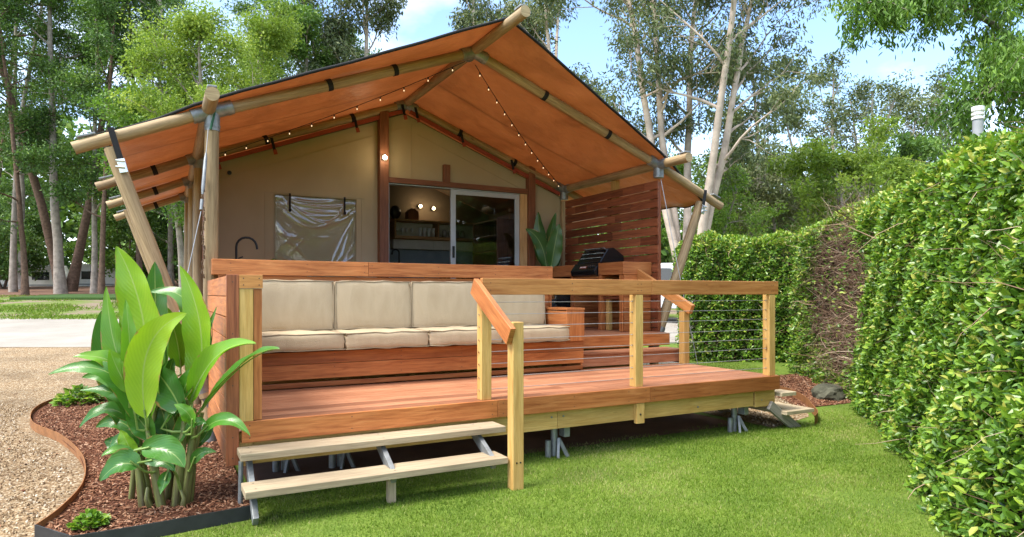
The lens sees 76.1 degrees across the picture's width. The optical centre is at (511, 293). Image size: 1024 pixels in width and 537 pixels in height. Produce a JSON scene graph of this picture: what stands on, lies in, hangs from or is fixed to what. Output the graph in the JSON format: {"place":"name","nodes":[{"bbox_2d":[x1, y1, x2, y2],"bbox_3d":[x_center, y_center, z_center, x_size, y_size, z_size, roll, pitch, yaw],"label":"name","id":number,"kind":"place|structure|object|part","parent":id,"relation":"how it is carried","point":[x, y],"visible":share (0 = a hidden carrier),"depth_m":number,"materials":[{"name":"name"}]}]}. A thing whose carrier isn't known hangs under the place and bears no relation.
{"place":"outdoors","nodes":[
{"label":"outdoors","id":0,"kind":"place"},
{"bbox_2d":[0,318,118,346],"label":"concrete road","id":1,"kind":"structure","parent":0,"point":[50,332],"depth_m":17.31,"materials":[{"name":"grey concrete"}]},
{"bbox_2d":[0,294,118,318],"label":"rough grass","id":2,"kind":"structure","parent":0,"point":[28,314],"depth_m":25.02,"materials":[{"name":"green plant"}]},
{"bbox_2d":[0,280,178,296],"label":"leaf litter ground","id":3,"kind":"structure","parent":0,"point":[41,290],"depth_m":42.06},
{"bbox_2d":[0,208,50,288],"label":"bushy tree","id":4,"kind":"object","parent":3,"relation":"on","point":[36,261],"visible":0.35,"depth_m":44.98,"materials":[{"name":"green plant"}]},
{"bbox_2d":[0,265,68,286],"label":"parked caravan","id":5,"kind":"object","parent":3,"relation":"on","point":[43,280],"visible":0.06,"depth_m":48.85,"materials":[{"name":"white paint"}]},
{"bbox_2d":[32,272,48,279],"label":"side window","id":6,"kind":"structure","parent":5,"relation":"in","point":[43,277],"depth_m":48.84,"materials":[{"name":"black glass"}]},
{"bbox_2d":[0,0,79,295],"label":"forest tree","id":7,"kind":"object","parent":3,"relation":"on","point":[19,162],"visible":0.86,"depth_m":36.07,"materials":[{"name":"green plant"}]},
{"bbox_2d":[0,1,82,233],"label":"forest tree","id":8,"kind":"object","parent":3,"relation":"on","point":[2,139],"visible":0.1,"depth_m":47.15,"materials":[{"name":"green plant"}]},
{"bbox_2d":[0,0,93,288],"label":"forest tree","id":9,"kind":"object","parent":3,"relation":"on","point":[5,201],"visible":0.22,"depth_m":43.70,"materials":[{"name":"green plant"}]},
{"bbox_2d":[0,1,100,291],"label":"forest tree","id":10,"kind":"object","parent":3,"relation":"on","point":[13,283],"visible":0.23,"depth_m":40.16,"materials":[{"name":"green plant"}]},
{"bbox_2d":[0,0,132,293],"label":"forest tree","id":11,"kind":"object","parent":3,"relation":"on","point":[59,282],"visible":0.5,"depth_m":37.90,"materials":[{"name":"green plant"}]},
{"bbox_2d":[13,0,163,292],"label":"forest tree","id":12,"kind":"object","parent":3,"relation":"on","point":[70,162],"visible":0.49,"depth_m":36.60,"materials":[{"name":"green plant"}]},
{"bbox_2d":[0,0,208,291],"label":"forest tree","id":13,"kind":"object","parent":3,"relation":"on","point":[73,277],"visible":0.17,"depth_m":40.52,"materials":[{"name":"green plant"}]},
{"bbox_2d":[39,0,172,293],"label":"forest tree","id":14,"kind":"object","parent":3,"relation":"on","point":[108,18],"visible":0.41,"depth_m":35.85,"materials":[{"name":"green plant"}]},
{"bbox_2d":[79,264,145,285],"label":"parked caravan","id":15,"kind":"object","parent":3,"relation":"on","point":[85,277],"visible":0.04,"depth_m":49.32,"materials":[{"name":"white paint"}]},
{"bbox_2d":[81,271,90,278],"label":"side window","id":16,"kind":"structure","parent":15,"relation":"in","point":[84,274],"depth_m":49.22,"materials":[{"name":"black glass"}]},
{"bbox_2d":[63,197,176,278],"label":"bushy tree","id":17,"kind":"object","parent":3,"relation":"on","point":[110,260],"visible":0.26,"depth_m":48.44,"materials":[{"name":"green plant"}]},
{"bbox_2d":[71,0,175,270],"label":"forest tree","id":18,"kind":"object","parent":3,"relation":"on","point":[139,262],"visible":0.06,"depth_m":40.23,"materials":[{"name":"green plant"}]},
{"bbox_2d":[81,0,196,230],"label":"forest tree","id":19,"kind":"object","parent":3,"relation":"on","point":[152,10],"visible":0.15,"depth_m":37.74,"materials":[{"name":"green plant"}]},
{"bbox_2d":[127,206,183,282],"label":"bushy tree","id":20,"kind":"object","parent":3,"relation":"on","point":[164,253],"visible":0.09,"depth_m":50.67,"materials":[{"name":"green plant"}]},
{"bbox_2d":[101,1,214,286],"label":"forest tree","id":21,"kind":"object","parent":3,"relation":"on","point":[170,252],"visible":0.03,"depth_m":46.82,"materials":[{"name":"green plant"}]},
{"bbox_2d":[170,221,183,268],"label":"bushy tree","id":22,"kind":"object","parent":3,"relation":"on","point":[176,262],"visible":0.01,"depth_m":45.24,"materials":[{"name":"green plant"}]},
{"bbox_2d":[218,0,299,89],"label":"forest tree","id":23,"kind":"object","parent":3,"relation":"on","point":[240,6],"visible":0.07,"depth_m":48.72,"materials":[{"name":"green plant"}]},
{"bbox_2d":[229,14,294,87],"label":"forest tree","id":24,"kind":"object","parent":3,"relation":"on","point":[284,66],"visible":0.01,"depth_m":40.06,"materials":[{"name":"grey plant"}]},
{"bbox_2d":[344,28,383,59],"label":"forest tree","id":25,"kind":"object","parent":3,"relation":"on","point":[359,45],"visible":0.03,"depth_m":43.75,"materials":[{"name":"plant"}]},
{"bbox_2d":[0,347,184,536],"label":"gravel path","id":26,"kind":"structure","parent":0,"point":[27,379],"depth_m":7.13,"materials":[{"name":"beige gravel"}]},
{"bbox_2d":[30,396,250,536],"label":"garden edging","id":27,"kind":"object","parent":26,"relation":"on","point":[189,523],"visible":0.56,"depth_m":4.02,"materials":[{"name":"metal"}]},
{"bbox_2d":[390,205,400,218],"bbox_3d":[-2.183,-1.530,12.260,0.217,0.260,0.115,0,0,-28],"label":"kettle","id":28,"kind":"object","parent":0,"point":[395,211],"visible":0.95,"depth_m":12.22,"materials":[{"name":"black metal"}]},
{"bbox_2d":[0,297,1011,536],"bbox_3d":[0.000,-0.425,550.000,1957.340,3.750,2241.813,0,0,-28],"label":"ground","id":29,"kind":"structure","parent":0,"point":[781,368],"depth_m":4.72,"materials":[{"name":"green plant"}]},
{"bbox_2d":[9,294,115,299],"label":"turf slab","id":30,"kind":"structure","parent":29,"relation":"on","point":[78,296],"depth_m":32.00,"materials":[{"name":"green plant"}]},
{"bbox_2d":[69,199,177,263],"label":"bushy tree","id":31,"kind":"object","parent":29,"relation":"on","point":[110,250],"visible":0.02,"depth_m":53.39,"materials":[{"name":"green plant"}]},
{"bbox_2d":[32,396,249,535],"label":"mulch bed","id":32,"kind":"object","parent":29,"relation":"on","point":[131,505],"visible":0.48,"depth_m":4.68,"materials":[{"name":"brown wood"}]},
{"bbox_2d":[49,383,106,406],"bbox_3d":[-5.532,1.290,8.358,0.625,0.272,0.642,0,0,-28],"label":"groundcover plant","id":33,"kind":"object","parent":32,"relation":"on","point":[75,391],"visible":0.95,"depth_m":8.28,"materials":[{"name":"green plant"}]},
{"bbox_2d":[66,508,111,530],"bbox_3d":[-2.535,1.358,3.923,0.239,0.142,0.247,0,0,-28],"label":"groundcover plant","id":34,"kind":"object","parent":32,"relation":"on","point":[92,518],"visible":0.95,"depth_m":3.90,"materials":[{"name":"green plant"}]},
{"bbox_2d":[49,246,279,508],"bbox_3d":[-2.220,0.547,4.324,1.472,1.721,0.795,0,0,15],"label":"ginger lily plant","id":35,"kind":"object","parent":32,"relation":"on","point":[128,366],"visible":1,"depth_m":4.28,"materials":[{"name":"green plant"}]},
{"bbox_2d":[77,74,211,286],"bbox_3d":[-14.968,-4.785,29.488,7.287,10.637,7.177,0,0,-28],"label":"feathery tree","id":36,"kind":"object","parent":29,"relation":"on","point":[126,117],"visible":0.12,"depth_m":27.05,"materials":[{"name":"green plant"}]},
{"bbox_2d":[106,0,307,119],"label":"feathery tree","id":37,"kind":"object","parent":29,"relation":"on","point":[271,33],"visible":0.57,"depth_m":25.13,"materials":[{"name":"green plant"}]},
{"bbox_2d":[242,0,336,86],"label":"feathery tree","id":38,"kind":"object","parent":29,"relation":"on","point":[308,20],"visible":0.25,"depth_m":32.48,"materials":[{"name":"green plant"}]},
{"bbox_2d":[281,0,407,73],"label":"gum tree","id":39,"kind":"object","parent":29,"relation":"on","point":[334,36],"visible":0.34,"depth_m":35.51,"materials":[{"name":"green plant"}]},
{"bbox_2d":[237,421,507,524],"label":"front steps","id":40,"kind":"structure","parent":29,"relation":"on","point":[252,490],"depth_m":4.52,"materials":[{"name":"wood"}]},
{"bbox_2d":[70,4,723,442],"bbox_3d":[-1.633,-0.691,9.808,7.801,4.384,7.541,0,0,-28],"label":"safari tent","id":41,"kind":"object","parent":29,"relation":"on","point":[452,146],"visible":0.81,"depth_m":8.90,"materials":[{"name":"brown fabric"}]},
{"bbox_2d":[202,169,203,259],"bbox_3d":[-3.372,-0.955,7.282,0.022,1.230,2.239,0,0,-28],"label":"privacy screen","id":42,"kind":"object","parent":41,"relation":"attached to","point":[202,229],"visible":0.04,"depth_m":8.21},
{"bbox_2d":[274,193,355,276],"bbox_3d":[-2.715,-0.707,9.072,1.180,1.315,0.140,0,0,-28],"label":"window","id":43,"kind":"structure","parent":41,"relation":"in","point":[306,228],"depth_m":9.12,"materials":[{"name":"clear plastic"}]},
{"bbox_2d":[219,61,464,154],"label":"string lights","id":44,"kind":"object","parent":41,"relation":"hanging from","point":[346,109],"visible":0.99,"depth_m":7.84,"materials":[{"name":"white plastic"}]},
{"bbox_2d":[389,249,472,277],"bbox_3d":[-1.803,-0.172,12.292,2.940,1.356,0.635,0,0,-28],"label":"kitchen bench","id":45,"kind":"object","parent":41,"relation":"on","point":[429,256],"visible":0.02,"depth_m":12.72,"materials":[{"name":"laminate"}]},
{"bbox_2d":[391,249,399,262],"bbox_3d":[-2.102,-0.609,11.963,0.225,0.435,0.061,0,0,-28],"label":"kitchen tap","id":46,"kind":"object","parent":45,"relation":"on","point":[393,250],"visible":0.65,"depth_m":11.97,"materials":[{"name":"black metal"}]},
{"bbox_2d":[389,219,473,251],"bbox_3d":[-1.471,-1.123,12.667,1.760,0.545,0.340,0,0,-28],"label":"wall shelf","id":47,"kind":"object","parent":41,"relation":"attached to","point":[410,240],"depth_m":12.57,"materials":[{"name":"brown wood"}]},
{"bbox_2d":[405,208,418,219],"bbox_3d":[-1.900,-1.503,12.430,0.220,0.214,0.170,0,0,-28],"label":"bread bin","id":48,"kind":"object","parent":47,"relation":"on","point":[412,214],"visible":0.84,"depth_m":12.36,"materials":[{"name":"brown wood"}]},
{"bbox_2d":[427,228,430,236],"bbox_3d":[-1.587,-1.171,12.502,0.068,0.170,0.068,0,0,-28],"label":"tumbler","id":49,"kind":"object","parent":47,"relation":"on","point":[428,232],"visible":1,"depth_m":12.48,"materials":[{"name":"clear glass"}]},
{"bbox_2d":[431,228,434,236],"bbox_3d":[-1.512,-1.171,12.542,0.068,0.170,0.068,0,0,-28],"label":"tumbler","id":50,"kind":"object","parent":47,"relation":"on","point":[433,231],"visible":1,"depth_m":12.51,"materials":[{"name":"clear glass"}]},
{"bbox_2d":[442,230,446,236],"bbox_3d":[-1.314,-1.163,12.671,0.100,0.155,0.100,0,0,-28],"label":"mug","id":51,"kind":"object","parent":47,"relation":"on","point":[444,233],"visible":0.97,"depth_m":12.63,"materials":[{"name":"grey ceramic"}]},
{"bbox_2d":[450,189,518,278],"bbox_3d":[-0.412,-0.548,10.281,1.194,2.096,0.065,0,0,-28],"label":"sliding door","id":52,"kind":"structure","parent":41,"relation":"in","point":[453,193],"depth_m":10.18,"materials":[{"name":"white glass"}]},
{"bbox_2d":[473,218,513,278],"bbox_3d":[-0.218,-0.412,12.143,0.650,1.845,1.030,0,0,-28],"label":"tall cupboard","id":53,"kind":"object","parent":41,"relation":"on","point":[493,241],"visible":0.37,"depth_m":12.02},
{"bbox_2d":[475,65,560,186],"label":"string lights","id":54,"kind":"object","parent":41,"relation":"hanging from","point":[515,127],"visible":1,"depth_m":8.79,"materials":[{"name":"white plastic"}]},
{"bbox_2d":[565,180,660,345],"bbox_3d":[1.475,-0.160,9.880,0.114,3.060,2.299,0,0,-28],"label":"privacy screen","id":55,"kind":"object","parent":41,"relation":"attached to","point":[615,217],"visible":0.51,"depth_m":9.52,"materials":[{"name":"brown wood"}]},
{"bbox_2d":[0,113,880,279],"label":"wood","id":56,"kind":"object","parent":29,"relation":"on","point":[68,229],"visible":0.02,"depth_m":68.17,"materials":[{"name":"green plant"}]},
{"bbox_2d":[446,0,515,30],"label":"gum tree","id":57,"kind":"object","parent":29,"relation":"on","point":[471,15],"visible":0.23,"depth_m":35.81,"materials":[{"name":"green plant"}]},
{"bbox_2d":[239,413,737,480],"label":"soil under deck","id":58,"kind":"structure","parent":29,"relation":"on","point":[594,433],"depth_m":6.32,"materials":[{"name":"brown soil"}]},
{"bbox_2d":[207,274,779,472],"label":"timber deck","id":59,"kind":"structure","parent":29,"relation":"on","point":[273,416],"depth_m":5.62,"materials":[{"name":"brown wood"}]},
{"bbox_2d":[218,275,306,277],"bbox_3d":[-2.886,0.083,7.532,1.000,0.846,0.600,0,0,-28],"label":"sink bench","id":60,"kind":"object","parent":59,"relation":"on","point":[219,276],"depth_m":7.42,"materials":[{"name":"wood"}]},
{"bbox_2d":[235,236,257,258],"bbox_3d":[-3.016,-0.496,7.421,0.258,0.312,0.049,0,0,-20],"label":"outdoor tap","id":61,"kind":"object","parent":60,"relation":"on","point":[245,237],"visible":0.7,"depth_m":7.40,"materials":[{"name":"black metal"}]},
{"bbox_2d":[211,259,584,389],"bbox_3d":[-1.014,0.271,6.828,3.832,1.198,0.665,0,0,-28],"label":"bench seat","id":62,"kind":"object","parent":59,"relation":"on","point":[327,366],"visible":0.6,"depth_m":6.62,"materials":[{"name":"brown wood"}]},
{"bbox_2d":[262,330,344,353],"bbox_3d":[-2.072,0.440,6.102,0.894,0.183,0.631,0,0,-29],"label":"seat cushion","id":63,"kind":"object","parent":62,"relation":"on","point":[300,341],"visible":0.6,"depth_m":5.88,"materials":[{"name":"beige fabric"}]},
{"bbox_2d":[239,279,334,331],"bbox_3d":[-2.186,0.117,6.359,0.893,0.513,0.166,0,-4,-29],"label":"back cushion","id":64,"kind":"object","parent":63,"relation":"on","point":[290,305],"visible":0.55,"depth_m":6.33,"materials":[{"name":"beige fabric"}]},
{"bbox_2d":[334,328,428,349],"bbox_3d":[-1.321,0.439,6.506,0.840,0.182,0.631,0,0,-28],"label":"seat cushion","id":65,"kind":"object","parent":62,"relation":"on","point":[380,338],"visible":0.86,"depth_m":6.24,"materials":[{"name":"beige fabric"}]},
{"bbox_2d":[332,280,411,329],"bbox_3d":[-1.444,0.118,6.758,0.807,0.511,0.166,0,-4,-29],"label":"back cushion","id":66,"kind":"object","parent":65,"relation":"on","point":[371,304],"visible":0.85,"depth_m":6.68,"materials":[{"name":"beige fabric"}]},
{"bbox_2d":[411,326,502,346],"bbox_3d":[-0.597,0.441,6.896,0.836,0.183,0.631,0,0,-28],"label":"seat cushion","id":67,"kind":"object","parent":62,"relation":"on","point":[449,336],"visible":0.53,"depth_m":6.59,"materials":[{"name":"beige fabric"}]},
{"bbox_2d":[408,281,476,327],"bbox_3d":[-0.727,0.118,7.144,0.837,0.513,0.166,0,-4,-28],"label":"back cushion","id":68,"kind":"object","parent":67,"relation":"on","point":[442,304],"visible":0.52,"depth_m":7.04,"materials":[{"name":"beige fabric"}]},
{"bbox_2d":[491,324,569,343],"bbox_3d":[0.132,0.440,7.289,0.850,0.183,0.631,0,0,-28],"label":"seat cushion","id":69,"kind":"object","parent":62,"relation":"on","point":[536,333],"visible":0.45,"depth_m":7.07,"materials":[{"name":"beige fabric"}]},
{"bbox_2d":[491,295,545,325],"bbox_3d":[-0.003,0.138,7.534,0.823,0.474,0.166,0,-4,-28],"label":"back cushion","id":70,"kind":"object","parent":69,"relation":"on","point":[514,308],"visible":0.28,"depth_m":7.51,"materials":[{"name":"beige fabric"}]},
{"bbox_2d":[526,212,562,310],"bbox_3d":[0.494,-0.401,10.374,0.589,1.818,0.394,0,0,-3],"label":"potted palm","id":71,"kind":"object","parent":59,"relation":"on","point":[548,246],"visible":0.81,"depth_m":10.25,"materials":[{"name":"green plant"}]},
{"bbox_2d":[555,295,570,310],"bbox_3d":[0.952,0.138,10.212,0.380,0.736,0.540,0,0,-28],"label":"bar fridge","id":72,"kind":"object","parent":59,"relation":"on","point":[561,300],"visible":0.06,"depth_m":10.16,"materials":[{"name":"black metal"}]},
{"bbox_3d":[0.797,0.130,10.129,0.028,0.680,0.520,0,0,-28],"label":"door","id":73,"kind":"part","parent":72,"relation":"part of","materials":[{"name":"black glass"}]},
{"bbox_2d":[552,262,651,331],"bbox_3d":[1.241,0.038,9.671,0.485,0.937,1.917,0,0,-28],"label":"outdoor cabinet","id":74,"kind":"object","parent":59,"relation":"on","point":[619,271],"visible":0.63,"depth_m":9.15,"materials":[{"name":"brown wood"}]},
{"bbox_2d":[571,247,623,276],"bbox_3d":[1.247,-0.459,9.587,0.533,0.417,0.610,0,0,-28],"label":"barbecue","id":75,"kind":"object","parent":74,"relation":"on","point":[586,265],"visible":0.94,"depth_m":9.42,"materials":[{"name":"black metal"}]},
{"bbox_2d":[637,269,694,363],"bbox_3d":[1.914,0.226,8.533,0.093,1.287,1.202,0,0,-31],"label":"step handrail","id":76,"kind":"object","parent":59,"relation":"on","point":[684,304],"visible":0.66,"depth_m":8.12,"materials":[{"name":"brown wood"}]},
{"bbox_2d":[496,0,624,113],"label":"gum tree","id":77,"kind":"object","parent":29,"relation":"on","point":[532,24],"visible":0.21,"depth_m":33.51,"materials":[{"name":"green plant"}]},
{"bbox_2d":[470,278,777,489],"bbox_3d":[1.398,0.675,5.912,3.582,1.610,0.714,0,0,-28],"label":"deck railing","id":78,"kind":"object","parent":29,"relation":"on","point":[490,311],"visible":0.98,"depth_m":5.68,"materials":[{"name":"brown wood"}]},
{"bbox_2d":[595,208,680,256],"bbox_3d":[5.949,-2.702,31.359,4.718,6.384,5.890,0,0,1],"label":"tree","id":79,"kind":"object","parent":29,"relation":"on","point":[664,234],"visible":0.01,"depth_m":29.51,"materials":[{"name":"green plant"}]},
{"bbox_2d":[538,0,843,259],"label":"gum tree","id":80,"kind":"object","parent":29,"relation":"on","point":[718,73],"visible":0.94,"depth_m":24.43,"materials":[{"name":"green plant"}]},
{"bbox_2d":[649,148,790,250],"bbox_3d":[9.446,-3.202,30.671,6.603,7.380,6.359,0,0,-28],"label":"tree","id":81,"kind":"object","parent":29,"relation":"on","point":[727,214],"visible":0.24,"depth_m":29.91,"materials":[{"name":"green plant"}]},
{"bbox_2d":[692,147,805,247],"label":"tree","id":82,"kind":"object","parent":29,"relation":"on","point":[769,230],"visible":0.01,"depth_m":43.07,"materials":[{"name":"green plant"}]},
{"bbox_2d":[703,396,808,427],"bbox_3d":[2.944,1.409,9.002,2.060,0.075,3.300,0,0,-28],"label":"gravel patch","id":83,"kind":"object","parent":29,"relation":"on","point":[774,419],"visible":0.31,"depth_m":7.71,"materials":[{"name":"beige gravel"}]},
{"bbox_2d":[713,397,800,425],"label":"loose gravel stones","id":84,"kind":"object","parent":83,"relation":"on","point":[759,416],"visible":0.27,"depth_m":7.74,"materials":[{"name":"beige gravel"}]},
{"bbox_2d":[665,206,853,363],"bbox_3d":[4.940,0.013,12.606,4.140,3.320,2.074,0,0,3],"label":"leafy hedge","id":85,"kind":"object","parent":29,"relation":"on","point":[736,260],"visible":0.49,"depth_m":12.36,"materials":[{"name":"green plant"}]},
{"bbox_2d":[703,42,817,230],"bbox_3d":[13.902,-7.242,37.894,6.062,14.690,6.639,0,0,44],"label":"gum tree","id":86,"kind":"object","parent":29,"relation":"on","point":[797,123],"visible":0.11,"depth_m":37.21,"materials":[{"name":"green plant"}]},
{"bbox_2d":[717,389,813,427],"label":"side steps","id":87,"kind":"structure","parent":29,"relation":"on","point":[781,412],"depth_m":7.05,"materials":[{"name":"beige wood"}]},
{"bbox_2d":[697,137,855,250],"bbox_3d":[14.238,-3.856,33.886,8.471,8.403,6.924,0,0,42],"label":"tree","id":88,"kind":"object","parent":29,"relation":"on","point":[770,193],"visible":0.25,"depth_m":33.56,"materials":[{"name":"green plant"}]},
{"bbox_2d":[780,386,817,423],"bbox_3d":[3.694,1.405,8.658,0.343,0.130,2.983,0,0,7],"label":"garden edging","id":89,"kind":"object","parent":29,"relation":"on","point":[803,399],"visible":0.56,"depth_m":8.50,"materials":[{"name":"metal"}]},
{"bbox_2d":[776,375,850,406],"bbox_3d":[4.195,1.395,9.590,1.754,0.098,2.374,0,0,-14],"label":"soil strip","id":90,"kind":"object","parent":29,"relation":"on","point":[807,391],"visible":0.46,"depth_m":9.54,"materials":[{"name":"brown soil"}]},
{"bbox_2d":[778,374,849,406],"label":"bark mulch chips","id":91,"kind":"object","parent":90,"relation":"on","point":[818,402],"visible":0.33,"depth_m":9.63,"materials":[{"name":"brown wood"}]},
{"bbox_2d":[811,383,845,400],"bbox_3d":[4.403,1.348,9.017,0.480,0.203,0.489,0,0,-7],"label":"rock","id":92,"kind":"object","parent":90,"relation":"on","point":[827,391],"visible":0.96,"depth_m":8.91,"materials":[{"name":"grey stone"}]},
{"bbox_2d":[783,179,875,239],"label":"tree","id":93,"kind":"object","parent":29,"relation":"on","point":[845,200],"depth_m":51.41,"materials":[{"name":"green plant"}]},
{"bbox_2d":[752,48,919,211],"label":"gum tree","id":94,"kind":"object","parent":29,"relation":"on","point":[832,107],"visible":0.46,"depth_m":48.56,"materials":[{"name":"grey plant"}]},
{"bbox_2d":[765,113,931,232],"bbox_3d":[14.652,-3.135,26.117,6.765,7.712,9.160,0,0,-28],"label":"tree","id":95,"kind":"object","parent":29,"relation":"on","point":[821,162],"visible":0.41,"depth_m":26.86,"materials":[{"name":"green plant"}]},
{"bbox_2d":[803,75,952,193],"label":"gum tree","id":96,"kind":"object","parent":29,"relation":"on","point":[858,92],"visible":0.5,"depth_m":52.77,"materials":[{"name":"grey plant"}]},
{"bbox_2d":[774,95,1023,536],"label":"leafy hedge","id":97,"kind":"object","parent":29,"relation":"on","point":[913,321],"visible":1,"depth_m":5.04,"materials":[{"name":"green plant"}]},
{"bbox_2d":[863,131,955,188],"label":"tree","id":98,"kind":"object","parent":29,"relation":"on","point":[924,147],"visible":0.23,"depth_m":40.02,"materials":[{"name":"green plant"}]},
{"bbox_2d":[822,0,1023,150],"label":"overhanging tree","id":99,"kind":"object","parent":29,"relation":"on","point":[999,60],"visible":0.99,"depth_m":10.94,"materials":[{"name":"green plant"}]},
{"bbox_2d":[883,61,990,159],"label":"gum tree","id":100,"kind":"object","parent":29,"relation":"on","point":[934,88],"visible":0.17,"depth_m":56.56,"materials":[{"name":"green plant"}]},
{"bbox_2d":[0,0,1023,263],"label":"sky","id":101,"kind":"structure","parent":0,"point":[583,42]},
{"bbox_2d":[643,362,678,364],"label":"footpath","id":102,"kind":"structure","parent":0,"point":[662,363],"depth_m":12.08,"materials":[{"name":"concrete"}]},
{"bbox_2d":[665,318,691,341],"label":"road","id":103,"kind":"structure","parent":0,"point":[671,328],"depth_m":18.34,"materials":[{"name":"concrete"}]},
{"bbox_2d":[661,263,691,308],"bbox_3d":[5.122,-0.040,20.569,4.494,1.820,1.844,0,0,36],"label":"parked car","id":104,"kind":"object","parent":103,"relation":"on","point":[666,271],"visible":0.01,"depth_m":19.78,"materials":[{"name":"white paint"}]},
{"bbox_3d":[5.295,-0.530,20.445,1.070,0.520,1.808,0,0,36],"label":"side window","id":105,"kind":"part","parent":104,"relation":"part of","materials":[{"name":"grey glass"}]},
{"bbox_2d":[971,105,984,135],"bbox_3d":[6.767,-0.645,9.500,0.162,4.140,0.164,0,0,-28],"label":"flue pipe","id":106,"kind":"object","parent":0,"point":[977,119],"visible":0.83,"depth_m":9.45,"materials":[{"name":"white metal"}]}
]}

